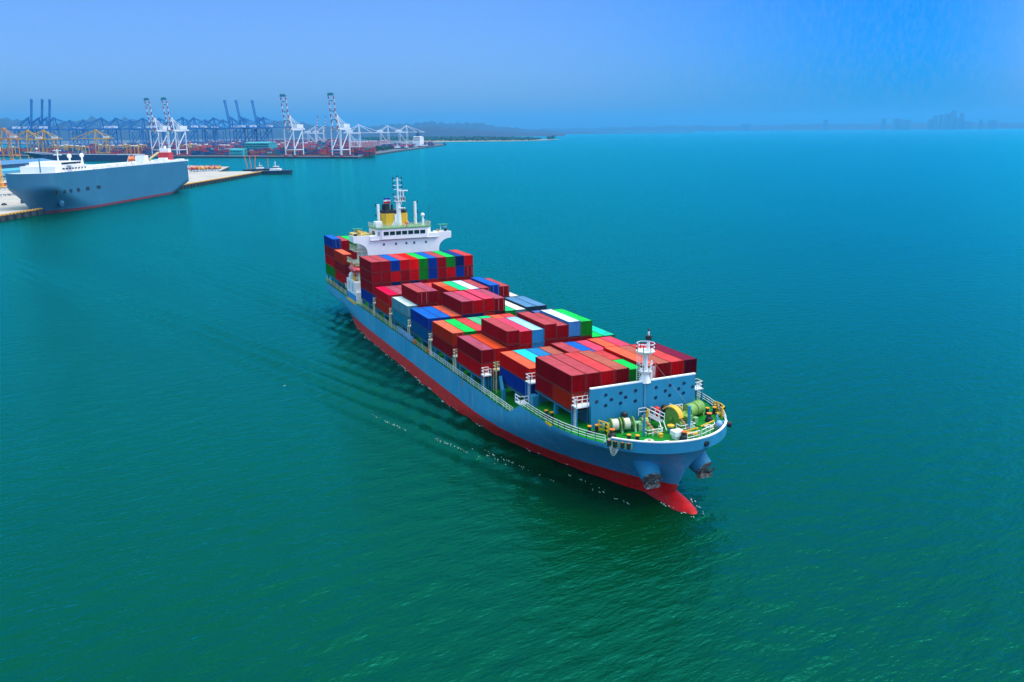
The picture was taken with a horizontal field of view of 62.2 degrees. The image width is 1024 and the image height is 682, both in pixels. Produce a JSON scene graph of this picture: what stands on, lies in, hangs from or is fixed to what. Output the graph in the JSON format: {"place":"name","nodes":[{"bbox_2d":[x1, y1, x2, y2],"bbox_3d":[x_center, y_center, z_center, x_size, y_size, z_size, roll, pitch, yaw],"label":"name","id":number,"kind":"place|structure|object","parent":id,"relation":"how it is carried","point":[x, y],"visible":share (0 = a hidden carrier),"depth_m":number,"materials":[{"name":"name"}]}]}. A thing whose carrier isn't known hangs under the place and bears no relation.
{"place":"outdoors","nodes":[
{"label":"outdoors","id":0,"kind":"place"},
{"bbox_2d":[0,158,54,168],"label":"terminal building","id":1,"kind":"structure","parent":0,"point":[5,164],"depth_m":1063.23,"materials":[{"name":"blue"}]},
{"bbox_2d":[5,146,188,212],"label":"car carrier","id":2,"kind":"object","parent":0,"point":[57,186],"visible":0.98,"depth_m":624.48,"materials":[{"name":"grey"}]},
{"bbox_2d":[0,165,260,221],"bbox_3d":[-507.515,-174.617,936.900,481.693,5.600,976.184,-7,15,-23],"label":"quay apron","id":3,"kind":"object","parent":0,"point":[13,203],"visible":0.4,"depth_m":832.39,"materials":[{"name":"concrete"}]},
{"bbox_2d":[0,172,261,221],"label":"fenders","id":4,"kind":"object","parent":3,"relation":"on","point":[45,212],"visible":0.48,"depth_m":850.32,"materials":[{"name":"rubber"}]},
{"bbox_2d":[0,115,336,130],"bbox_3d":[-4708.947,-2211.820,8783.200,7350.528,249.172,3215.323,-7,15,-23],"label":"hills","id":5,"kind":"structure","parent":0,"point":[6,122],"depth_m":8835.19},
{"bbox_2d":[0,138,443,158],"bbox_3d":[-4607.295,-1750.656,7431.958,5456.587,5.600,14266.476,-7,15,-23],"label":"terminal quay","id":6,"kind":"structure","parent":0,"point":[379,152],"depth_m":2742.51,"materials":[{"name":"concrete"}]},
{"bbox_2d":[0,128,21,159],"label":"gantry crane","id":7,"kind":"object","parent":6,"relation":"on","point":[10,138],"visible":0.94,"depth_m":1676.84,"materials":[{"name":"orange"}]},
{"bbox_2d":[7,99,33,147],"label":"gantry crane","id":8,"kind":"object","parent":6,"relation":"on","point":[17,128],"visible":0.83,"depth_m":2286.37,"materials":[{"name":"blue"}]},
{"bbox_2d":[6,130,46,158],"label":"gantry crane","id":9,"kind":"object","parent":6,"relation":"on","point":[36,137],"visible":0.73,"depth_m":1767.30,"materials":[{"name":"orange"}]},
{"bbox_2d":[32,99,52,146],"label":"gantry crane","id":10,"kind":"object","parent":6,"relation":"on","point":[48,117],"visible":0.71,"depth_m":2305.24,"materials":[{"name":"blue"}]},
{"bbox_2d":[33,117,87,148],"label":"gantry crane","id":11,"kind":"object","parent":6,"relation":"on","point":[41,127],"visible":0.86,"depth_m":2274.85,"materials":[{"name":"blue"}]},
{"bbox_2d":[70,129,113,152],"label":"gantry crane","id":12,"kind":"object","parent":6,"relation":"on","point":[104,137],"visible":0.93,"depth_m":1824.31,"materials":[{"name":"orange"}]},
{"bbox_2d":[72,117,123,147],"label":"gantry crane","id":13,"kind":"object","parent":6,"relation":"on","point":[112,128],"visible":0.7,"depth_m":2354.39,"materials":[{"name":"blue"}]},
{"bbox_2d":[101,118,147,147],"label":"gantry crane","id":14,"kind":"object","parent":6,"relation":"on","point":[114,119],"visible":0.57,"depth_m":2405.42,"materials":[{"name":"blue"}]},
{"bbox_2d":[120,118,158,146],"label":"gantry crane","id":15,"kind":"object","parent":6,"relation":"on","point":[143,120],"visible":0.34,"depth_m":2462.89,"materials":[{"name":"blue"}]},
{"bbox_2d":[144,98,170,155],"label":"gantry crane","id":16,"kind":"object","parent":6,"relation":"on","point":[162,128],"visible":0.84,"depth_m":1895.29,"materials":[{"name":"white"}]},
{"bbox_2d":[161,97,188,155],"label":"gantry crane","id":17,"kind":"object","parent":6,"relation":"on","point":[181,128],"visible":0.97,"depth_m":1881.47,"materials":[{"name":"white"}]},
{"bbox_2d":[153,117,203,146],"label":"gantry crane","id":18,"kind":"object","parent":6,"relation":"on","point":[195,126],"visible":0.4,"depth_m":2423.12,"materials":[{"name":"blue"}]},
{"bbox_2d":[0,138,434,155],"bbox_3d":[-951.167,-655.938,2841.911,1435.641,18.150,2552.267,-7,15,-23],"label":"container yard","id":19,"kind":"structure","parent":6,"relation":"on","point":[317,146],"depth_m":2075.51,"materials":[{"name":"metal"}]},
{"bbox_2d":[198,117,237,144],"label":"gantry crane","id":20,"kind":"object","parent":6,"relation":"on","point":[205,126],"visible":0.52,"depth_m":2521.14,"materials":[{"name":"blue"}]},
{"bbox_2d":[223,100,248,144],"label":"gantry crane","id":21,"kind":"object","parent":6,"relation":"on","point":[240,127],"visible":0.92,"depth_m":2484.65,"materials":[{"name":"blue"}]},
{"bbox_2d":[244,142,276,149],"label":"terminal building","id":22,"kind":"structure","parent":6,"relation":"on","point":[258,145],"depth_m":1907.09,"materials":[{"name":"teal"}]},
{"bbox_2d":[244,117,291,141],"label":"gantry crane","id":23,"kind":"object","parent":6,"relation":"on","point":[251,126],"visible":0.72,"depth_m":2479.71,"materials":[{"name":"blue"}]},
{"bbox_2d":[279,94,305,155],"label":"gantry crane","id":24,"kind":"object","parent":6,"relation":"on","point":[295,126],"visible":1,"depth_m":1769.47,"materials":[{"name":"white"}]},
{"bbox_2d":[327,93,351,156],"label":"gantry crane","id":25,"kind":"object","parent":6,"relation":"on","point":[342,126],"visible":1,"depth_m":1730.18,"materials":[{"name":"white"}]},
{"bbox_2d":[0,123,564,141],"bbox_3d":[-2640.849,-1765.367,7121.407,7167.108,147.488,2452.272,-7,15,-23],"label":"hills","id":26,"kind":"structure","parent":0,"point":[438,131],"depth_m":7196.02,"materials":[{"name":"blue"}]},
{"bbox_2d":[392,139,558,141],"bbox_3d":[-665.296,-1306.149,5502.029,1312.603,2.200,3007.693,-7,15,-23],"label":"island","id":27,"kind":"structure","parent":0,"point":[485,141],"depth_m":4331.00,"materials":[{"name":"brown"}]},
{"bbox_2d":[362,136,540,140],"bbox_3d":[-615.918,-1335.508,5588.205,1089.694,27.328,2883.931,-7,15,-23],"label":"mangrove","id":28,"kind":"object","parent":27,"relation":"on","point":[437,138],"visible":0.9,"depth_m":4681.08,"materials":[{"name":"green plant"}]},
{"bbox_2d":[0,128,1023,681],"bbox_3d":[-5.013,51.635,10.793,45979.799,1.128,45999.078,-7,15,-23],"label":"sea","id":29,"kind":"structure","parent":0,"point":[216,464],"depth_m":150.55,"materials":[{"name":"liquid"}]},
{"bbox_2d":[24,148,144,160],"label":"cargo ship","id":30,"kind":"object","parent":29,"relation":"on","point":[93,156],"visible":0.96,"depth_m":1694.77,"materials":[{"name":"blue"}]},
{"bbox_2d":[325,176,731,513],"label":"container ship","id":31,"kind":"object","parent":29,"relation":"on","point":[671,420],"visible":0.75,"depth_m":131.00,"materials":[{"name":"paint"}]},
{"bbox_2d":[325,263,335,277],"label":"container","id":32,"kind":"object","parent":31,"relation":"on","point":[330,270],"visible":0.42,"depth_m":258.25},
{"bbox_2d":[325,254,334,268],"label":"container","id":33,"kind":"object","parent":32,"relation":"on","point":[329,260],"visible":0.51,"depth_m":257.55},
{"bbox_2d":[324,244,340,257],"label":"container","id":34,"kind":"object","parent":33,"relation":"on","point":[329,251],"visible":0.53,"depth_m":256.50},
{"bbox_2d":[324,234,340,248],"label":"container","id":35,"kind":"object","parent":34,"relation":"on","point":[332,241],"visible":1,"depth_m":253.15,"materials":[{"name":"blue"}]},
{"bbox_2d":[335,269,348,284],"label":"container","id":36,"kind":"object","parent":31,"relation":"on","point":[341,277],"visible":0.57,"depth_m":245.90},
{"bbox_2d":[334,259,350,274],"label":"container","id":37,"kind":"object","parent":36,"relation":"on","point":[342,268],"visible":0.66,"depth_m":243.25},
{"bbox_2d":[334,249,351,264],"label":"container","id":38,"kind":"object","parent":37,"relation":"on","point":[340,255],"visible":0.88,"depth_m":243.71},
{"bbox_2d":[361,287,375,304],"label":"container","id":39,"kind":"object","parent":31,"relation":"on","point":[367,296],"visible":0.48,"depth_m":219.98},
{"bbox_2d":[360,277,381,294],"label":"container","id":40,"kind":"object","parent":39,"relation":"on","point":[366,285],"visible":0.63,"depth_m":217.85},
{"bbox_2d":[360,267,381,283],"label":"container","id":41,"kind":"object","parent":40,"relation":"on","point":[370,277],"visible":0.75,"depth_m":215.26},
{"bbox_2d":[359,256,380,272],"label":"container","id":42,"kind":"object","parent":41,"relation":"on","point":[370,264],"visible":1,"depth_m":216.21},
{"bbox_2d":[375,297,391,315],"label":"container","id":43,"kind":"object","parent":31,"relation":"on","point":[382,306],"visible":0.56,"depth_m":207.34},
{"bbox_2d":[375,286,398,305],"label":"container","id":44,"kind":"object","parent":43,"relation":"on","point":[384,294],"visible":0.88,"depth_m":206.38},
{"bbox_2d":[382,282,390,285],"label":"container","id":45,"kind":"object","parent":31,"relation":"on","point":[387,284],"visible":0.1,"depth_m":216.07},
{"bbox_2d":[381,271,390,282],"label":"container","id":46,"kind":"object","parent":45,"relation":"on","point":[385,277],"visible":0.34,"depth_m":215.60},
{"bbox_2d":[368,255,390,271],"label":"container","id":47,"kind":"object","parent":46,"relation":"on","point":[385,265],"visible":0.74,"depth_m":215.25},
{"bbox_2d":[392,308,410,328],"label":"container","id":48,"kind":"object","parent":31,"relation":"on","point":[399,317],"visible":0.52,"depth_m":194.72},
{"bbox_2d":[392,296,417,317],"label":"container","id":49,"kind":"object","parent":48,"relation":"on","point":[402,305],"visible":0.87,"depth_m":193.14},
{"bbox_2d":[402,296,427,306],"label":"container","id":50,"kind":"object","parent":31,"relation":"on","point":[422,305],"visible":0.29,"depth_m":190.62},
{"bbox_2d":[401,283,427,304],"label":"container","id":51,"kind":"object","parent":50,"relation":"on","point":[414,293],"visible":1,"depth_m":192.48,"materials":[{"name":"red"}]},
{"bbox_2d":[411,320,432,342],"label":"container","id":52,"kind":"object","parent":31,"relation":"on","point":[420,330],"visible":0.5,"depth_m":181.74,"materials":[{"name":"blue metal"}]},
{"bbox_2d":[410,307,438,330],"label":"container","id":53,"kind":"object","parent":52,"relation":"on","point":[422,317],"visible":0.9,"depth_m":180.43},
{"bbox_2d":[428,303,438,305],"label":"container","id":54,"kind":"object","parent":31,"relation":"on","point":[433,304],"visible":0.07,"depth_m":191.51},
{"bbox_2d":[412,282,438,303],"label":"container","id":55,"kind":"object","parent":54,"relation":"on","point":[433,296],"visible":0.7,"depth_m":191.27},
{"bbox_2d":[421,306,450,319],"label":"container","id":56,"kind":"object","parent":31,"relation":"on","point":[438,313],"visible":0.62,"depth_m":181.15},
{"bbox_2d":[432,333,457,358],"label":"container","id":57,"kind":"object","parent":31,"relation":"on","point":[442,345],"visible":0.6,"depth_m":168.72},
{"bbox_2d":[432,320,464,345],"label":"container","id":58,"kind":"object","parent":57,"relation":"on","point":[446,331],"visible":0.91,"depth_m":167.72,"materials":[{"name":"orange"}]},
{"bbox_2d":[444,319,476,334],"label":"container","id":59,"kind":"object","parent":31,"relation":"on","point":[467,330],"visible":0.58,"depth_m":168.81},
{"bbox_2d":[457,349,492,378],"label":"container","id":60,"kind":"object","parent":31,"relation":"on","point":[470,363],"visible":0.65,"depth_m":154.82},
{"bbox_2d":[457,335,493,364],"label":"container","id":61,"kind":"object","parent":60,"relation":"on","point":[476,349],"visible":1,"depth_m":154.11,"materials":[{"name":"metal"}]},
{"bbox_2d":[494,362,499,376],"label":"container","id":62,"kind":"object","parent":31,"relation":"on","point":[498,373],"visible":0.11,"depth_m":152.38,"materials":[{"name":"metal"}]},
{"bbox_2d":[470,333,506,361],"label":"container","id":63,"kind":"object","parent":62,"relation":"on","point":[497,347],"visible":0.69,"depth_m":154.43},
{"bbox_2d":[500,366,536,396],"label":"container","id":64,"kind":"object","parent":31,"relation":"on","point":[512,380],"visible":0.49,"depth_m":144.14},
{"bbox_2d":[499,350,534,380],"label":"container","id":65,"kind":"object","parent":64,"relation":"on","point":[516,364],"visible":0.73,"depth_m":143.81,"materials":[{"name":"metal"}]},
{"bbox_2d":[504,297,536,311],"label":"container","id":66,"kind":"object","parent":31,"relation":"on","point":[527,306],"visible":0.56,"depth_m":188.68,"materials":[{"name":"metal"}]},
{"bbox_2d":[535,374,552,399],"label":"container","id":67,"kind":"object","parent":31,"relation":"on","point":[544,386],"visible":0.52,"depth_m":134.04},
{"bbox_2d":[535,355,585,394],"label":"container","id":68,"kind":"object","parent":67,"relation":"on","point":[562,375],"visible":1,"depth_m":129.00,"materials":[{"name":"metal"}]},
{"bbox_2d":[553,384,585,410],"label":"container","id":69,"kind":"object","parent":31,"relation":"on","point":[562,397],"visible":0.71,"depth_m":127.49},
{"bbox_2d":[568,336,579,341],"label":"container","id":70,"kind":"object","parent":31,"relation":"on","point":[573,338],"visible":0.1,"depth_m":157.79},
{"bbox_2d":[540,309,580,336],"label":"container","id":71,"kind":"object","parent":70,"relation":"on","point":[574,324],"visible":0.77,"depth_m":158.57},
{"bbox_2d":[579,335,591,339],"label":"container","id":72,"kind":"object","parent":31,"relation":"on","point":[585,337],"visible":0.12,"depth_m":158.61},
{"bbox_2d":[553,309,591,336],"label":"container","id":73,"kind":"object","parent":72,"relation":"on","point":[586,327],"visible":0.59,"depth_m":158.62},
{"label":"container","id":74,"kind":"object","parent":31,"relation":"on","visible":0},
{"bbox_2d":[550,353,600,391],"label":"container","id":75,"kind":"object","parent":74,"relation":"on","point":[593,376],"visible":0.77,"depth_m":128.27,"materials":[{"name":"metal"}]},
{"bbox_2d":[0,0,1023,128],"label":"sky","id":76,"kind":"structure","parent":0,"point":[523,64],"materials":[{"name":"blue"}]},
{"bbox_2d":[362,121,692,133],"bbox_3d":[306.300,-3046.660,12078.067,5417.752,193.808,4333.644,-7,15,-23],"label":"hills","id":77,"kind":"structure","parent":0,"point":[478,126],"depth_m":11468.11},
{"bbox_2d":[528,122,1023,131],"bbox_3d":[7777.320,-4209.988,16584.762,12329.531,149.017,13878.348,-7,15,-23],"label":"shore","id":78,"kind":"structure","parent":0,"point":[975,125],"depth_m":18720.06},
{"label":"container","id":79,"kind":"object","parent":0,"visible":0},
{"bbox_2d":[470,277,499,294],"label":"container","id":80,"kind":"object","parent":79,"relation":"on","point":[494,287],"visible":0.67,"depth_m":198.38,"materials":[{"name":"blue"}]},
{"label":"container","id":81,"kind":"object","parent":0,"visible":0},
{"bbox_2d":[563,352,614,385],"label":"container","id":82,"kind":"object","parent":81,"relation":"on","point":[607,375],"visible":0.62,"depth_m":129.34,"materials":[{"name":"metal"}]},
{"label":"container","id":83,"kind":"object","parent":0,"visible":0},
{"bbox_2d":[577,350,628,383],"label":"container","id":84,"kind":"object","parent":83,"relation":"on","point":[621,373],"visible":0.54,"depth_m":130.34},
{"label":"container","id":85,"kind":"object","parent":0,"visible":0},
{"bbox_2d":[613,359,640,381],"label":"container","id":86,"kind":"object","parent":85,"relation":"on","point":[633,368],"visible":0.41,"depth_m":130.08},
{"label":"container","id":87,"kind":"object","parent":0,"visible":0},
{"bbox_2d":[603,346,656,378],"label":"container","id":88,"kind":"object","parent":87,"relation":"on","point":[624,354],"visible":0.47,"depth_m":135.22,"materials":[{"name":"orange"}]},
{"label":"container","id":89,"kind":"object","parent":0,"visible":0},
{"bbox_2d":[618,345,670,377],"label":"container","id":90,"kind":"object","parent":89,"relation":"on","point":[663,365],"visible":0.45,"depth_m":132.15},
{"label":"container","id":91,"kind":"object","parent":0,"visible":0},
{"bbox_2d":[630,343,683,375],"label":"container","id":92,"kind":"object","parent":91,"relation":"on","point":[677,366],"visible":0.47,"depth_m":133.11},
{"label":"container","id":93,"kind":"object","parent":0,"visible":0},
{"bbox_2d":[642,342,696,373],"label":"container","id":94,"kind":"object","parent":93,"relation":"on","point":[690,364],"visible":0.48,"depth_m":134.61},
{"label":"container","id":95,"kind":"object","parent":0,"visible":0},
{"bbox_2d":[550,342,580,352],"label":"container","id":96,"kind":"object","parent":95,"relation":"on","point":[563,347],"visible":0.34,"depth_m":150.03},
{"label":"container","id":97,"kind":"object","parent":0,"visible":0},
{"bbox_2d":[481,332,519,350],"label":"container","id":98,"kind":"object","parent":97,"relation":"on","point":[512,347],"visible":0.26,"depth_m":153.14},
{"bbox_2d":[481,317,519,345],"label":"container","id":99,"kind":"object","parent":98,"relation":"on","point":[504,333],"visible":1,"depth_m":155.52,"materials":[{"name":"metal"}]},
{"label":"container","id":100,"kind":"object","parent":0,"visible":0},
{"bbox_2d":[519,344,531,348],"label":"container","id":101,"kind":"object","parent":100,"relation":"on","point":[526,346],"visible":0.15,"depth_m":153.84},
{"bbox_2d":[496,317,531,345],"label":"container","id":102,"kind":"object","parent":101,"relation":"on","point":[525,335],"visible":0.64,"depth_m":153.77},
{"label":"container","id":103,"kind":"object","parent":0,"visible":0},
{"bbox_2d":[532,342,543,347],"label":"container","id":104,"kind":"object","parent":103,"relation":"on","point":[534,345],"visible":0.13,"depth_m":154.86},
{"bbox_2d":[505,316,543,343],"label":"container","id":105,"kind":"object","parent":104,"relation":"on","point":[537,334],"visible":0.69,"depth_m":155.08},
{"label":"container","id":106,"kind":"object","parent":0,"visible":0},
{"bbox_2d":[544,338,556,345],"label":"container","id":107,"kind":"object","parent":106,"relation":"on","point":[547,342],"visible":0.08,"depth_m":155.68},
{"bbox_2d":[517,311,556,339],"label":"container","id":108,"kind":"object","parent":107,"relation":"on","point":[549,327],"visible":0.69,"depth_m":156.53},
{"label":"container","id":109,"kind":"object","parent":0,"visible":0},
{"bbox_2d":[556,338,568,341],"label":"container","id":110,"kind":"object","parent":109,"relation":"on","point":[563,340],"visible":0.12,"depth_m":156.77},
{"bbox_2d":[533,312,568,339],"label":"container","id":111,"kind":"object","parent":110,"relation":"on","point":[562,331],"visible":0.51,"depth_m":156.66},
{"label":"container","id":112,"kind":"object","parent":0,"visible":0},
{"bbox_2d":[443,305,472,317],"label":"container","id":113,"kind":"object","parent":112,"relation":"on","point":[467,315],"visible":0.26,"depth_m":179.81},
{"bbox_2d":[442,291,472,314],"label":"container","id":114,"kind":"object","parent":113,"relation":"on","point":[456,302],"visible":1,"depth_m":181.81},
{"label":"container","id":115,"kind":"object","parent":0,"visible":0},
{"bbox_2d":[473,313,483,316],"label":"container","id":116,"kind":"object","parent":115,"relation":"on","point":[478,314],"visible":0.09,"depth_m":180.61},
{"bbox_2d":[453,290,483,313],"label":"container","id":117,"kind":"object","parent":116,"relation":"on","point":[478,305],"visible":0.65,"depth_m":180.50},
{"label":"container","id":118,"kind":"object","parent":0,"visible":0},
{"bbox_2d":[484,311,494,315],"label":"container","id":119,"kind":"object","parent":118,"relation":"on","point":[489,313],"visible":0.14,"depth_m":181.62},
{"bbox_2d":[463,289,494,311],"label":"container","id":120,"kind":"object","parent":119,"relation":"on","point":[488,303],"visible":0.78,"depth_m":181.54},
{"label":"container","id":121,"kind":"object","parent":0,"visible":0},
{"bbox_2d":[493,311,504,314],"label":"container","id":122,"kind":"object","parent":121,"relation":"on","point":[499,312],"visible":0.13,"depth_m":182.50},
{"bbox_2d":[475,289,504,311],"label":"container","id":123,"kind":"object","parent":122,"relation":"on","point":[499,302],"visible":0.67,"depth_m":182.33,"materials":[{"name":"red"}]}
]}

